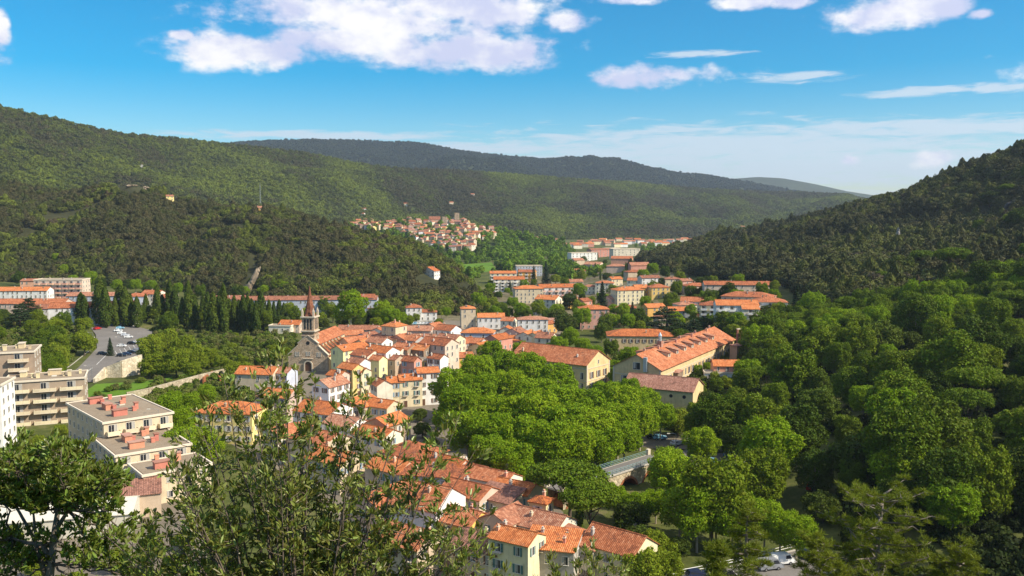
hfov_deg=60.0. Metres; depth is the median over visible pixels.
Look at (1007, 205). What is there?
rock outcrop
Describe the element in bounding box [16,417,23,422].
window
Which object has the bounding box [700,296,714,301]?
broadleaf tree
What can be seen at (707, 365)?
plane tree
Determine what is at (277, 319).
oak tree
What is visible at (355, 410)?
town house
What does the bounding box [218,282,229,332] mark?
cypress tree
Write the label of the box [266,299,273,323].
cypress tree
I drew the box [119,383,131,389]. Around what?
shrub
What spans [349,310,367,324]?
broadleaf tree
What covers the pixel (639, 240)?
valley house
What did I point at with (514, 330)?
town house
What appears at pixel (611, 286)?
broadleaf tree
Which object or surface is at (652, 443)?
road
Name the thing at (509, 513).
town house
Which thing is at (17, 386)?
window
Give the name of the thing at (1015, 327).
broadleaf tree
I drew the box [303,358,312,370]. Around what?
door
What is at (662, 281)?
oak tree
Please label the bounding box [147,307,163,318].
broadleaf tree
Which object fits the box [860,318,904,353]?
oak tree
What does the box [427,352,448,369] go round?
town house
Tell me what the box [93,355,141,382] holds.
retaining wall
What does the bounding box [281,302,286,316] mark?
cypress tree
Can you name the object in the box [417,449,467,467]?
town house
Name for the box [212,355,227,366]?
broadleaf tree
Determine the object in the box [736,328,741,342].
chimney
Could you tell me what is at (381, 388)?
town house
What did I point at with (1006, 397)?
broadleaf tree
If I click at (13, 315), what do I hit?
cedar tree
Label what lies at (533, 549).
window
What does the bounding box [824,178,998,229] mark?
dark right hill
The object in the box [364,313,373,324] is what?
oak tree
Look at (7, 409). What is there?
apartment block
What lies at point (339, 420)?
town house
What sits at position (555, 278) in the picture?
broadleaf tree
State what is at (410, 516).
window
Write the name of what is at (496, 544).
window
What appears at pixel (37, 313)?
broadleaf tree
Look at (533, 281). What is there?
broadleaf tree
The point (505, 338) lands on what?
town house
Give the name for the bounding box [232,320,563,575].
town paving
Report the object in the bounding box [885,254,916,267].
oak tree
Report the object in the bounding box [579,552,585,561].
window
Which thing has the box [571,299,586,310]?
broadleaf tree
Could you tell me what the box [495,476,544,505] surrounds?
town house
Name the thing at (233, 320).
cypress tree
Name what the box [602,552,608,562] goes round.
window
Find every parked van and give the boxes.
[757,556,783,571]
[769,551,795,564]
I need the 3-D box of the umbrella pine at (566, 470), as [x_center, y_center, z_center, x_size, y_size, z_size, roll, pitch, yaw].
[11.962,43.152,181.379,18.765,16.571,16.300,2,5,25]
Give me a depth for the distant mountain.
6978.45 m
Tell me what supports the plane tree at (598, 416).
on the ground at (792, 494)
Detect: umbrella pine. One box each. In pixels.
[523,456,612,516]
[557,476,621,525]
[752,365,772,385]
[908,250,933,260]
[933,247,973,263]
[938,387,995,419]
[941,365,1009,410]
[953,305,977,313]
[997,185,1014,191]
[999,183,1017,188]
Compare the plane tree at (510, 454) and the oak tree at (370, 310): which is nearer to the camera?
the plane tree at (510, 454)
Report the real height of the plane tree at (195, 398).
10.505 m
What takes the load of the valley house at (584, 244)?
on the ground at (792, 494)
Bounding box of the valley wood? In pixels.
[445,240,670,278]
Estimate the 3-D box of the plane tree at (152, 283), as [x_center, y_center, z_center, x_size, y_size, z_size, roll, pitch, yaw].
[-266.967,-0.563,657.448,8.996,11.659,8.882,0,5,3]
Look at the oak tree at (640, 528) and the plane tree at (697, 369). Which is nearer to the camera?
the oak tree at (640, 528)
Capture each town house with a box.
[0,298,73,312]
[20,278,39,286]
[26,304,48,318]
[47,300,138,325]
[131,292,147,304]
[142,289,164,305]
[194,395,266,444]
[216,295,245,299]
[234,364,277,393]
[256,387,301,423]
[261,416,312,464]
[268,323,293,333]
[275,364,298,389]
[278,319,301,332]
[288,429,350,465]
[292,397,354,427]
[304,441,364,494]
[312,373,350,401]
[322,413,367,436]
[325,366,349,380]
[331,342,366,369]
[336,359,364,396]
[338,324,360,329]
[338,334,369,343]
[342,329,363,336]
[343,389,377,420]
[345,353,371,369]
[347,481,401,539]
[349,347,377,358]
[352,423,402,458]
[353,338,368,344]
[356,331,378,335]
[359,324,380,331]
[359,367,371,394]
[363,343,400,366]
[363,454,411,491]
[364,406,410,440]
[365,336,392,345]
[367,397,400,419]
[368,354,387,378]
[368,518,448,575]
[370,326,381,332]
[370,374,393,399]
[376,332,399,344]
[377,440,449,461]
[381,319,406,335]
[385,375,404,402]
[388,354,402,375]
[388,478,466,528]
[390,332,412,342]
[393,340,415,354]
[394,346,403,354]
[396,461,469,484]
[397,372,422,406]
[399,334,423,342]
[400,354,422,373]
[405,303,421,320]
[407,325,434,333]
[411,342,429,356]
[413,333,436,336]
[414,364,439,404]
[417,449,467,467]
[418,336,458,372]
[419,357,426,366]
[422,308,436,320]
[427,321,442,326]
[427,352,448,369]
[433,323,461,334]
[436,333,465,351]
[439,500,486,553]
[442,475,500,512]
[451,525,496,575]
[459,305,475,328]
[459,351,474,367]
[460,326,495,337]
[463,456,487,480]
[465,336,471,351]
[467,337,485,345]
[468,340,487,355]
[469,464,522,483]
[477,312,504,328]
[478,495,521,531]
[485,332,512,350]
[486,480,526,512]
[487,519,547,575]
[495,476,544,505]
[500,316,516,327]
[500,325,512,332]
[504,326,526,334]
[510,333,522,347]
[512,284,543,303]
[514,503,578,529]
[515,329,534,341]
[516,315,548,331]
[525,329,542,342]
[527,489,555,511]
[530,524,583,575]
[534,331,556,344]
[548,320,556,332]
[564,523,596,575]
[567,279,583,283]
[572,258,584,264]
[577,297,591,304]
[577,304,608,328]
[581,521,659,575]
[584,261,602,266]
[585,284,594,294]
[595,280,614,293]
[604,295,613,306]
[606,264,624,273]
[607,276,622,285]
[610,286,643,305]
[611,256,632,263]
[623,270,637,280]
[627,277,636,285]
[628,262,648,269]
[632,284,647,295]
[637,275,660,285]
[640,303,664,316]
[647,283,669,299]
[653,315,669,327]
[664,276,678,285]
[667,306,689,318]
[672,300,697,306]
[676,278,692,283]
[680,296,704,310]
[681,281,700,293]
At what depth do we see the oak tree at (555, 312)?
515.91 m
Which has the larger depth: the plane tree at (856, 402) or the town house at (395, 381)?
the town house at (395, 381)
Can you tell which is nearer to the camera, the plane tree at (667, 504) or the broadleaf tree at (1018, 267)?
the plane tree at (667, 504)
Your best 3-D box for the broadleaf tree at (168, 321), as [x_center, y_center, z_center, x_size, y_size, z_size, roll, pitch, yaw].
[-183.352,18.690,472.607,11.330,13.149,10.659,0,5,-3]
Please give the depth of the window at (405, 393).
295.00 m
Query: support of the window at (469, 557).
in the town house at (483, 559)
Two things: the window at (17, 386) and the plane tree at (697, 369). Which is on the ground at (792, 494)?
the plane tree at (697, 369)
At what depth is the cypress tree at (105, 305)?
474.68 m
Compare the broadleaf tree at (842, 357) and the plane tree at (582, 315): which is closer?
the broadleaf tree at (842, 357)
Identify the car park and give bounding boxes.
[683,550,830,575]
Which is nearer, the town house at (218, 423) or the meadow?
the town house at (218, 423)
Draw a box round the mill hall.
[627,372,704,409]
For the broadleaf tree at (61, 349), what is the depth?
360.40 m
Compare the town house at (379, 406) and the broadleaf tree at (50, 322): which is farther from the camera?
the broadleaf tree at (50, 322)
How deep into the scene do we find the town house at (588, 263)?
921.67 m
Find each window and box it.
[14,354,22,358]
[14,363,22,367]
[14,384,21,389]
[15,395,22,400]
[15,406,22,411]
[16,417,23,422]
[40,382,48,388]
[41,393,49,399]
[41,404,49,409]
[42,415,50,420]
[67,381,75,386]
[67,391,75,397]
[108,424,117,432]
[121,456,130,464]
[126,421,134,429]
[140,453,149,460]
[143,418,151,425]
[159,450,167,457]
[160,416,168,423]
[167,490,173,497]
[177,447,185,453]
[224,426,231,431]
[234,426,240,431]
[393,392,398,396]
[402,391,408,395]
[407,509,415,517]
[468,552,477,562]
[483,501,487,509]
[483,556,492,566]
[493,542,502,552]
[493,559,502,569]
[512,563,522,574]
[513,546,521,556]
[530,545,535,556]
[539,540,543,550]
[544,554,550,563]
[548,504,552,510]
[561,556,568,565]
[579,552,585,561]
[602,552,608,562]
[633,362,639,369]
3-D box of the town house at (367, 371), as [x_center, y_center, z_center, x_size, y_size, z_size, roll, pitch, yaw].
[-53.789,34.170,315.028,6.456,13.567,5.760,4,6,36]
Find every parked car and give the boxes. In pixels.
[116,353,126,356]
[646,432,655,438]
[652,434,667,439]
[670,439,682,446]
[685,568,708,575]
[723,569,736,575]
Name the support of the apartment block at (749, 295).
on the ground at (792, 494)
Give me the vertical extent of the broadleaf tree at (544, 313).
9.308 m
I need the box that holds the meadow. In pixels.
[464,262,493,272]
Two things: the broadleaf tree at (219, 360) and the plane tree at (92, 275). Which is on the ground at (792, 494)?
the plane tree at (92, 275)
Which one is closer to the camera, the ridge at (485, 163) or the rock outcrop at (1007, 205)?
the rock outcrop at (1007, 205)
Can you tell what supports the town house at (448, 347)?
on the ground at (792, 494)
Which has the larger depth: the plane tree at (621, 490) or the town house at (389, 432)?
the town house at (389, 432)
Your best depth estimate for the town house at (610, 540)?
154.66 m
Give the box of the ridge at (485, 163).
[257,142,765,189]
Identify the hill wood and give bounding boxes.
[0,103,864,239]
[0,176,494,315]
[627,139,1023,263]
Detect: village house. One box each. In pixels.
[395,225,402,230]
[449,245,455,250]
[456,244,462,250]
[459,227,466,233]
[468,239,476,245]
[469,243,475,250]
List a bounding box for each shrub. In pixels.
[93,391,101,395]
[103,386,112,391]
[110,383,119,390]
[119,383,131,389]
[134,377,146,382]
[208,338,217,343]
[217,347,232,357]
[222,334,236,339]
[229,346,239,354]
[234,353,253,362]
[252,351,266,360]
[264,339,277,345]
[265,359,275,365]
[281,338,294,346]
[537,537,633,575]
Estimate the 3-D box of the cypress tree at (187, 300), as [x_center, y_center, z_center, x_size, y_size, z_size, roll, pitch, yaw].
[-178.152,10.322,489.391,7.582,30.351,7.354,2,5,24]
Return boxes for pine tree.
[694,537,733,575]
[720,498,775,575]
[788,528,856,575]
[808,472,948,575]
[927,533,990,575]
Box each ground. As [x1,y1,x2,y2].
[0,238,1023,575]
[407,264,749,323]
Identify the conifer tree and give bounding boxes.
[106,338,115,355]
[529,266,537,284]
[541,261,550,283]
[596,282,607,306]
[790,285,800,306]
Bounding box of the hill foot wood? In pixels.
[633,205,1023,301]
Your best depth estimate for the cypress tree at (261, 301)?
502.65 m
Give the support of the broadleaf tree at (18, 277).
on the ground at (792, 494)
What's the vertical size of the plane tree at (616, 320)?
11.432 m
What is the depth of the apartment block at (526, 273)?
819.45 m
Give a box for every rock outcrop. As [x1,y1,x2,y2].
[246,266,260,289]
[1004,198,1015,209]
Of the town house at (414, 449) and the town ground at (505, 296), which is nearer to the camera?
the town house at (414, 449)
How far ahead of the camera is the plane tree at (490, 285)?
674.35 m
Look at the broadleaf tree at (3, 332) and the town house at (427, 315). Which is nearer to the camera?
the broadleaf tree at (3, 332)
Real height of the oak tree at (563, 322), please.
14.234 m
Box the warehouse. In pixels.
[0,495,139,540]
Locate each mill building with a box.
[513,342,611,390]
[606,329,675,355]
[612,325,735,381]
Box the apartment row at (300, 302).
[237,295,378,313]
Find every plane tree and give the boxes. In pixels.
[51,253,58,259]
[59,264,70,271]
[84,271,97,288]
[109,279,122,289]
[128,278,142,290]
[145,280,156,288]
[155,393,184,410]
[161,425,198,452]
[166,389,181,402]
[172,282,182,295]
[172,405,195,429]
[181,390,205,410]
[185,425,216,450]
[196,434,227,461]
[197,383,216,400]
[257,284,269,291]
[259,410,278,433]
[332,288,369,324]
[371,300,394,316]
[379,307,401,322]
[400,312,407,322]
[427,366,473,404]
[429,381,477,432]
[441,307,450,318]
[444,408,487,456]
[459,353,495,375]
[461,371,498,397]
[464,391,504,449]
[467,433,503,466]
[468,411,514,448]
[470,291,482,301]
[474,296,486,304]
[476,339,507,355]
[485,283,495,291]
[488,305,502,312]
[488,349,520,388]
[488,392,536,431]
[488,440,535,480]
[491,369,527,396]
[492,412,546,463]
[506,297,518,307]
[509,350,546,381]
[511,340,525,350]
[513,302,528,316]
[513,377,557,417]
[515,308,524,315]
[519,279,528,285]
[519,389,568,429]
[528,418,581,477]
[534,362,578,387]
[542,400,594,436]
[543,383,585,409]
[547,335,568,346]
[549,303,563,310]
[558,420,596,461]
[563,326,579,346]
[569,387,606,407]
[571,282,587,295]
[572,307,591,330]
[574,338,591,348]
[576,406,616,464]
[580,424,625,467]
[588,345,605,354]
[590,380,623,397]
[599,384,641,405]
[600,401,639,459]
[603,481,629,518]
[606,314,620,329]
[607,369,612,380]
[608,304,615,313]
[608,419,642,461]
[610,359,619,370]
[614,302,629,314]
[617,346,639,360]
[617,377,640,389]
[620,313,635,328]
[622,490,656,516]
[626,398,660,450]
[628,385,654,393]
[634,390,661,403]
[637,269,650,276]
[639,296,651,304]
[643,448,693,490]
[643,488,668,523]
[646,262,658,274]
[649,444,684,473]
[651,401,677,440]
[657,486,694,536]
[669,313,685,328]
[675,481,724,552]
[681,424,722,457]
[684,304,697,314]
[693,364,702,373]
[693,491,739,540]
[703,362,710,369]
[714,499,754,545]
[726,311,746,326]
[730,273,744,280]
[731,414,806,468]
[738,492,768,541]
[754,497,784,554]
[763,507,799,551]
[769,289,779,296]
[778,513,823,561]
[848,384,872,423]
[864,385,918,422]
[867,443,925,487]
[877,342,897,358]
[919,480,985,528]
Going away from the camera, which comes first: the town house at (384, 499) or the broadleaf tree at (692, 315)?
the town house at (384, 499)
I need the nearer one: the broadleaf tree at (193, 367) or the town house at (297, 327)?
the broadleaf tree at (193, 367)
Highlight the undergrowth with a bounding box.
[687,314,1023,575]
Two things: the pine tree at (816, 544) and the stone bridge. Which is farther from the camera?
the stone bridge
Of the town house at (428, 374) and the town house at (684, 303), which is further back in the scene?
the town house at (684, 303)
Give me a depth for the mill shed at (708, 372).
325.35 m
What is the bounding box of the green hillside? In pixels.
[0,119,832,232]
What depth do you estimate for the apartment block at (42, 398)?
272.38 m
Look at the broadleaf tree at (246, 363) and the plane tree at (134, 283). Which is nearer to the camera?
the broadleaf tree at (246, 363)
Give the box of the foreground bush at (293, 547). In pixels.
[121,337,513,575]
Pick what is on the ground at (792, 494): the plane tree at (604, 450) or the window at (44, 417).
the plane tree at (604, 450)
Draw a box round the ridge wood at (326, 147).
[230,138,802,191]
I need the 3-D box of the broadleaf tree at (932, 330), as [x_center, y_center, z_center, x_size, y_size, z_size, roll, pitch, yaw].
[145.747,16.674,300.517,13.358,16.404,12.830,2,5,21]
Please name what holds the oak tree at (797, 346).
on the ground at (792, 494)
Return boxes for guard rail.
[674,546,794,573]
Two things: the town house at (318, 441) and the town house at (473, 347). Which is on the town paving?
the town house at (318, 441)
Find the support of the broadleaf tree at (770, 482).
on the ground at (792, 494)
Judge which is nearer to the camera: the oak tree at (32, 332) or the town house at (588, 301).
the oak tree at (32, 332)
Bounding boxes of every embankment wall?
[126,368,236,396]
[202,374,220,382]
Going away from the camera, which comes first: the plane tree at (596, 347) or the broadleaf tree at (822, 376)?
the broadleaf tree at (822, 376)
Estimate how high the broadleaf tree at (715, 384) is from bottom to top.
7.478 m
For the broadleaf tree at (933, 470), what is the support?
on the ground at (792, 494)
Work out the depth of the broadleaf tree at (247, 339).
429.17 m
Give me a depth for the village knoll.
1330.98 m
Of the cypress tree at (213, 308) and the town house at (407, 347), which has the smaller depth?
the town house at (407, 347)
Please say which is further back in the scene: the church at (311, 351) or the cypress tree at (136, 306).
the cypress tree at (136, 306)
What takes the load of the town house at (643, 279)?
on the town ground at (505, 296)
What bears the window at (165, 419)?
in the apartment block at (110, 415)
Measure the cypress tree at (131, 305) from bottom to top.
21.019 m
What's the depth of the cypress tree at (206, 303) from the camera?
483.58 m
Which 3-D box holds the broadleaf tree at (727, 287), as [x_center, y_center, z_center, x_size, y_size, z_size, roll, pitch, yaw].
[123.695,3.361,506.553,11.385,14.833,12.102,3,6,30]
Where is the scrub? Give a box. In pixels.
[0,276,781,451]
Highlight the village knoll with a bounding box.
[362,229,563,258]
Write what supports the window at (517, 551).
in the town house at (518, 548)
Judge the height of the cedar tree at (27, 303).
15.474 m
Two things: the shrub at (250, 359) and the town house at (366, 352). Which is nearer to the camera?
the town house at (366, 352)
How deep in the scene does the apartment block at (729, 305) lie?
425.69 m
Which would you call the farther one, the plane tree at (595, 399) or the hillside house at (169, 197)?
the hillside house at (169, 197)
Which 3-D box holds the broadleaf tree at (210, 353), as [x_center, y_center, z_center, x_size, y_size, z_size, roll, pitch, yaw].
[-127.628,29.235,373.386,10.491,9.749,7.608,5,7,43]
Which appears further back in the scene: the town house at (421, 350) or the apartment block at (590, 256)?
the apartment block at (590, 256)
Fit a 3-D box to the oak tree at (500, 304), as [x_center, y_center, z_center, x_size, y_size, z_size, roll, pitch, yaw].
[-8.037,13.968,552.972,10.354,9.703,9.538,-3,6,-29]
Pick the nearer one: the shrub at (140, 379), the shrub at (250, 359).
the shrub at (140, 379)
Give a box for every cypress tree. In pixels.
[73,292,85,318]
[80,294,89,322]
[90,278,106,325]
[98,286,113,327]
[111,298,120,326]
[113,285,124,322]
[118,286,132,326]
[126,293,133,326]
[131,296,143,327]
[143,293,149,319]
[151,284,161,319]
[160,294,166,319]
[164,280,174,312]
[169,288,179,320]
[178,297,185,326]
[182,280,194,326]
[190,293,200,326]
[199,295,203,321]
[202,291,210,329]
[206,291,219,332]
[212,294,222,330]
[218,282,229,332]
[227,298,230,327]
[229,295,238,329]
[237,294,248,331]
[244,294,250,324]
[246,298,257,331]
[251,300,260,330]
[257,289,266,312]
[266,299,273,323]
[272,301,276,317]
[276,299,281,316]
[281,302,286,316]
[575,509,583,527]
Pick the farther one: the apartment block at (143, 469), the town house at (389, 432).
the town house at (389, 432)
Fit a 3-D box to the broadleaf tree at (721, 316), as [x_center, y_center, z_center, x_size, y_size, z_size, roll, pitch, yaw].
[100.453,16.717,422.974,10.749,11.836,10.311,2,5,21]
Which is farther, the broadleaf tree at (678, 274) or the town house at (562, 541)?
the broadleaf tree at (678, 274)
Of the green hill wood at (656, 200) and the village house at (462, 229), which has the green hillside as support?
the green hill wood at (656, 200)
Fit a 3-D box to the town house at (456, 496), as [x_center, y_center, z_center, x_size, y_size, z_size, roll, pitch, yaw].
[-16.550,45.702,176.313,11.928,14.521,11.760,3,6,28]
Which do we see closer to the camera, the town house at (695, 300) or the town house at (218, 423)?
the town house at (218, 423)
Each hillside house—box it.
[165,195,173,200]
[422,266,439,279]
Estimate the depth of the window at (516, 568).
150.23 m
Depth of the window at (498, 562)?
152.32 m
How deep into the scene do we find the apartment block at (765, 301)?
436.29 m
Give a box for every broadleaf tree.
[0,326,6,338]
[12,271,26,283]
[23,319,39,331]
[25,557,46,575]
[26,335,47,347]
[29,308,47,321]
[31,434,46,443]
[34,327,50,337]
[40,319,54,328]
[40,332,63,344]
[41,343,55,356]
[41,357,57,368]
[41,358,54,371]
[43,351,66,370]
[44,325,65,333]
[45,341,67,357]
[49,331,71,349]
[50,316,65,326]
[50,424,68,436]
[54,311,73,327]
[60,354,69,366]
[67,571,84,575]
[69,329,94,355]
[74,316,93,330]
[83,338,97,352]
[94,277,106,288]
[108,544,136,565]
[135,334,163,357]
[137,360,157,378]
[141,305,147,320]
[141,350,167,375]
[146,305,152,319]
[146,535,163,557]
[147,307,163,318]
[154,326,177,352]
[156,311,178,328]
[161,346,189,374]
[164,554,183,575]
[168,333,197,349]
[174,530,196,548]
[182,360,201,376]
[185,342,208,366]
[194,284,205,297]
[199,310,203,321]
[204,347,217,363]
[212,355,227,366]
[222,359,232,368]
[224,364,234,376]
[226,342,236,350]
[230,284,243,294]
[231,361,240,369]
[236,353,248,362]
[241,361,252,365]
[243,336,252,343]
[260,310,273,326]
[266,344,278,350]
[270,277,282,288]
[285,302,293,310]
[286,305,300,318]
[315,311,326,318]
[318,295,329,311]
[323,302,334,322]
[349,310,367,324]
[369,316,382,324]
[403,315,413,324]
[413,313,420,320]
[480,301,490,311]
[488,297,499,305]
[494,292,501,296]
[501,307,513,316]
[521,309,532,316]
[530,299,547,314]
[531,279,536,284]
[542,309,551,317]
[550,274,560,283]
[560,277,569,283]
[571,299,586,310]
[577,270,587,279]
[587,296,595,302]
[593,322,608,342]
[597,314,613,330]
[603,338,618,358]
[606,284,617,292]
[620,547,665,575]
[631,308,646,324]
[633,320,645,328]
[639,528,678,556]
[640,546,657,567]
[655,548,685,575]
[659,265,669,276]
[662,292,679,304]
[664,298,673,306]
[664,406,688,436]
[671,328,688,337]
[672,280,682,295]
[674,271,685,277]
[675,449,755,545]
[682,409,716,441]
[684,285,697,296]
[686,402,701,412]
[689,312,698,319]
[691,392,744,450]
[693,317,704,327]
[695,377,706,391]
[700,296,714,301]
[703,288,718,298]
[707,275,718,280]
[709,371,719,378]
[709,377,724,392]
[713,311,732,331]
[718,281,737,293]
[718,423,746,456]
[721,375,732,388]
[722,323,739,336]
[724,385,746,407]
[730,366,760,393]
[734,319,748,330]
[734,446,791,501]
[735,391,786,440]
[742,347,766,366]
[747,309,781,327]
[755,281,768,293]
[757,346,776,376]
[760,382,790,406]
[765,341,819,398]
[765,403,830,470]
[769,279,780,288]
[771,301,783,308]
[791,447,836,492]
[792,385,841,430]
[800,321,846,366]
[804,366,832,394]
[821,342,852,372]
[830,364,870,409]
[833,414,862,443]
[836,318,876,365]
[836,457,872,497]
[850,349,878,375]
[858,405,949,476]
[863,363,939,417]
[864,349,920,385]
[873,472,924,525]
[878,289,894,295]
[890,290,938,337]
[902,391,974,454]
[904,446,987,521]
[908,342,934,376]
[916,328,988,388]
[921,314,956,346]
[921,367,952,393]
[931,389,946,414]
[946,310,1013,364]
[949,439,995,482]
[953,415,994,451]
[957,439,1015,515]
[965,363,997,392]
[970,259,1010,282]
[971,219,983,228]
[973,295,1013,326]
[978,343,1005,369]
[990,406,1023,436]
[997,374,1023,409]
[999,318,1023,338]
[1002,335,1023,364]
[1002,407,1023,451]
[1003,207,1023,223]
[1005,355,1023,378]
[1010,257,1023,282]
[1013,346,1023,372]
[1017,243,1023,254]
[1020,165,1023,175]
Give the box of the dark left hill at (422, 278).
[0,186,469,291]
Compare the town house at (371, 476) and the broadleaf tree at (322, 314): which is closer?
the town house at (371, 476)
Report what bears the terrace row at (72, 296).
on the ground at (792, 494)
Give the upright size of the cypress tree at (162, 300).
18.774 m
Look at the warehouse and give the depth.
177.31 m
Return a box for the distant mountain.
[737,177,871,197]
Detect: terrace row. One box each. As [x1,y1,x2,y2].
[0,286,53,297]
[66,292,114,301]
[702,280,785,293]
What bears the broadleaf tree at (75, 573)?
on the ground at (792, 494)
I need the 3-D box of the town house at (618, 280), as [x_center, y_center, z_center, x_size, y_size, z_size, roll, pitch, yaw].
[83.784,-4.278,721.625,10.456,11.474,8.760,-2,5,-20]
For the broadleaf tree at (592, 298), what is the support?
on the ground at (792, 494)
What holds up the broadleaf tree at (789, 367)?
on the ground at (792, 494)
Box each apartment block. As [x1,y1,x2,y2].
[0,342,41,376]
[0,376,16,447]
[7,368,87,426]
[33,277,90,297]
[65,394,173,458]
[94,426,191,474]
[127,451,212,503]
[361,294,374,298]
[489,270,516,280]
[493,275,524,291]
[518,269,536,281]
[535,294,562,314]
[537,283,577,296]
[567,252,597,260]
[586,248,608,256]
[609,248,639,258]
[699,301,712,320]
[713,299,759,323]
[721,291,776,299]
[740,304,759,319]
[753,295,788,316]
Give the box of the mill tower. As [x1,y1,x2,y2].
[729,343,741,358]
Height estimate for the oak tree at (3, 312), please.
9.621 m
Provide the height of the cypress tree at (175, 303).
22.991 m
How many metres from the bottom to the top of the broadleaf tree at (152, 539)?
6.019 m
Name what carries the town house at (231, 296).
on the ground at (792, 494)
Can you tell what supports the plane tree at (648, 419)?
on the ground at (792, 494)
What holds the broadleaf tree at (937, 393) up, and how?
on the ground at (792, 494)
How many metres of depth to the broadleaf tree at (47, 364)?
321.72 m
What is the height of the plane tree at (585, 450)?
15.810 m
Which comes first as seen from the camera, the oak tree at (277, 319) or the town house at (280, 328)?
the town house at (280, 328)
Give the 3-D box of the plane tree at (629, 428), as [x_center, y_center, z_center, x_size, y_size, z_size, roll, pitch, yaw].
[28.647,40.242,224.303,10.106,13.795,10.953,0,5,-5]
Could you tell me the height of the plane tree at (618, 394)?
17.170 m
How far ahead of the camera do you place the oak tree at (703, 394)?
284.43 m
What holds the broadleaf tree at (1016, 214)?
on the ground at (792, 494)
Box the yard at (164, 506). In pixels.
[0,491,206,575]
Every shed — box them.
[120,476,161,517]
[673,369,683,376]
[703,370,735,378]
[710,359,739,371]
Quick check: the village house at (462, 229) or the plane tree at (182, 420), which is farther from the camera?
the village house at (462, 229)
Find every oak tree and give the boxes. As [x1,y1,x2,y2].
[0,309,7,321]
[24,329,38,339]
[122,279,131,287]
[142,286,153,290]
[230,337,240,342]
[272,315,288,323]
[318,318,329,328]
[335,313,348,324]
[353,319,363,324]
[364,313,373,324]
[366,308,376,314]
[412,408,426,421]
[412,422,431,437]
[422,437,440,444]
[495,303,507,307]
[550,309,566,317]
[553,313,578,330]
[562,293,576,308]
[602,273,611,279]
[612,500,652,529]
[625,523,651,533]
[658,278,665,284]
[668,535,692,557]
[692,277,705,282]
[696,317,713,328]
[697,390,715,402]
[710,323,722,330]
[760,305,771,314]
[790,339,819,362]
[800,488,842,522]
[827,431,884,486]
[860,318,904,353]
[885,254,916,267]
[899,331,922,350]
[943,271,971,279]
[994,479,1023,506]
[1008,446,1023,500]
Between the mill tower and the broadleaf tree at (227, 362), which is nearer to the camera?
the mill tower
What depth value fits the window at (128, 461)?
205.64 m
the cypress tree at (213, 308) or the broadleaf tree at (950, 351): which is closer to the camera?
the broadleaf tree at (950, 351)
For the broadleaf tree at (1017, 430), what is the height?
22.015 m
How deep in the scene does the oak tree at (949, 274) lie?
386.57 m
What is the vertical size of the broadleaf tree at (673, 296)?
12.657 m
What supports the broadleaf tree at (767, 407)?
on the ground at (792, 494)
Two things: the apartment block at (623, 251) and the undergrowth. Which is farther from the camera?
the apartment block at (623, 251)
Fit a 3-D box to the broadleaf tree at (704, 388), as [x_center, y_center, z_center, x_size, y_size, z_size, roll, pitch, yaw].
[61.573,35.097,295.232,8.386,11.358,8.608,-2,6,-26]
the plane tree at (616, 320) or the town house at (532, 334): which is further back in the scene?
the plane tree at (616, 320)
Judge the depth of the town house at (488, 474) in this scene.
193.04 m
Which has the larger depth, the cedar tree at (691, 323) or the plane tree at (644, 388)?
the cedar tree at (691, 323)
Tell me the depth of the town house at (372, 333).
398.41 m
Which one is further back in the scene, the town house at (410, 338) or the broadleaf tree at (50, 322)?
the broadleaf tree at (50, 322)
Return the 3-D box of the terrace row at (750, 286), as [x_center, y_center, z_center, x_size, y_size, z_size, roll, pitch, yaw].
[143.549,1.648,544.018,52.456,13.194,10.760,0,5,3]
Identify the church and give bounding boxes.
[288,282,345,371]
[428,216,440,221]
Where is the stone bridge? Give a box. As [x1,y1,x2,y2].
[544,448,653,509]
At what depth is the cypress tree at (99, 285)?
480.26 m
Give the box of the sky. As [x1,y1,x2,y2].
[0,0,1023,194]
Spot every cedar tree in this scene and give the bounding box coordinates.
[0,303,32,327]
[15,297,42,318]
[645,306,688,331]
[682,318,703,332]
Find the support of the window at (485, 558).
in the town house at (483, 559)
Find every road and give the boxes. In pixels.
[76,325,151,381]
[641,434,687,450]
[665,449,777,474]
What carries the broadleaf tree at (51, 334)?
on the ground at (792, 494)
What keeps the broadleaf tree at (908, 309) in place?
on the ground at (792, 494)
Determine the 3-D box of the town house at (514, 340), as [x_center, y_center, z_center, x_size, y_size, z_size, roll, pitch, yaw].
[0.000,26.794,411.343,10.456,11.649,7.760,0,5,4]
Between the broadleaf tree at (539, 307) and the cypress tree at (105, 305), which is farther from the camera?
the broadleaf tree at (539, 307)
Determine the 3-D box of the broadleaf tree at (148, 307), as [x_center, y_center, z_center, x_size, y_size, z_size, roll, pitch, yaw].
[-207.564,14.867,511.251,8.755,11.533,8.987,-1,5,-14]
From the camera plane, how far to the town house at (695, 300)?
505.13 m
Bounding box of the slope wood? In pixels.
[733,261,1023,377]
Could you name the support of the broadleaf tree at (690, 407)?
on the ground at (792, 494)
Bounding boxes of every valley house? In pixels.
[572,244,581,248]
[579,242,587,246]
[586,242,593,246]
[592,240,602,244]
[611,243,620,247]
[622,240,631,243]
[636,239,644,242]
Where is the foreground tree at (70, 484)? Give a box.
[0,426,155,575]
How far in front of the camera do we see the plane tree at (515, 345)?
362.02 m
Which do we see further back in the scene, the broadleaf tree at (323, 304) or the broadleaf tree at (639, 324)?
the broadleaf tree at (323, 304)
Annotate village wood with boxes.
[345,214,566,257]
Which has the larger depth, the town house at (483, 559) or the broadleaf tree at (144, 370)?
the broadleaf tree at (144, 370)
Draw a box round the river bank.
[88,365,264,396]
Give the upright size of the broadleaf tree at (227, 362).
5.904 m
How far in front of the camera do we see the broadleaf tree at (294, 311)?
516.37 m

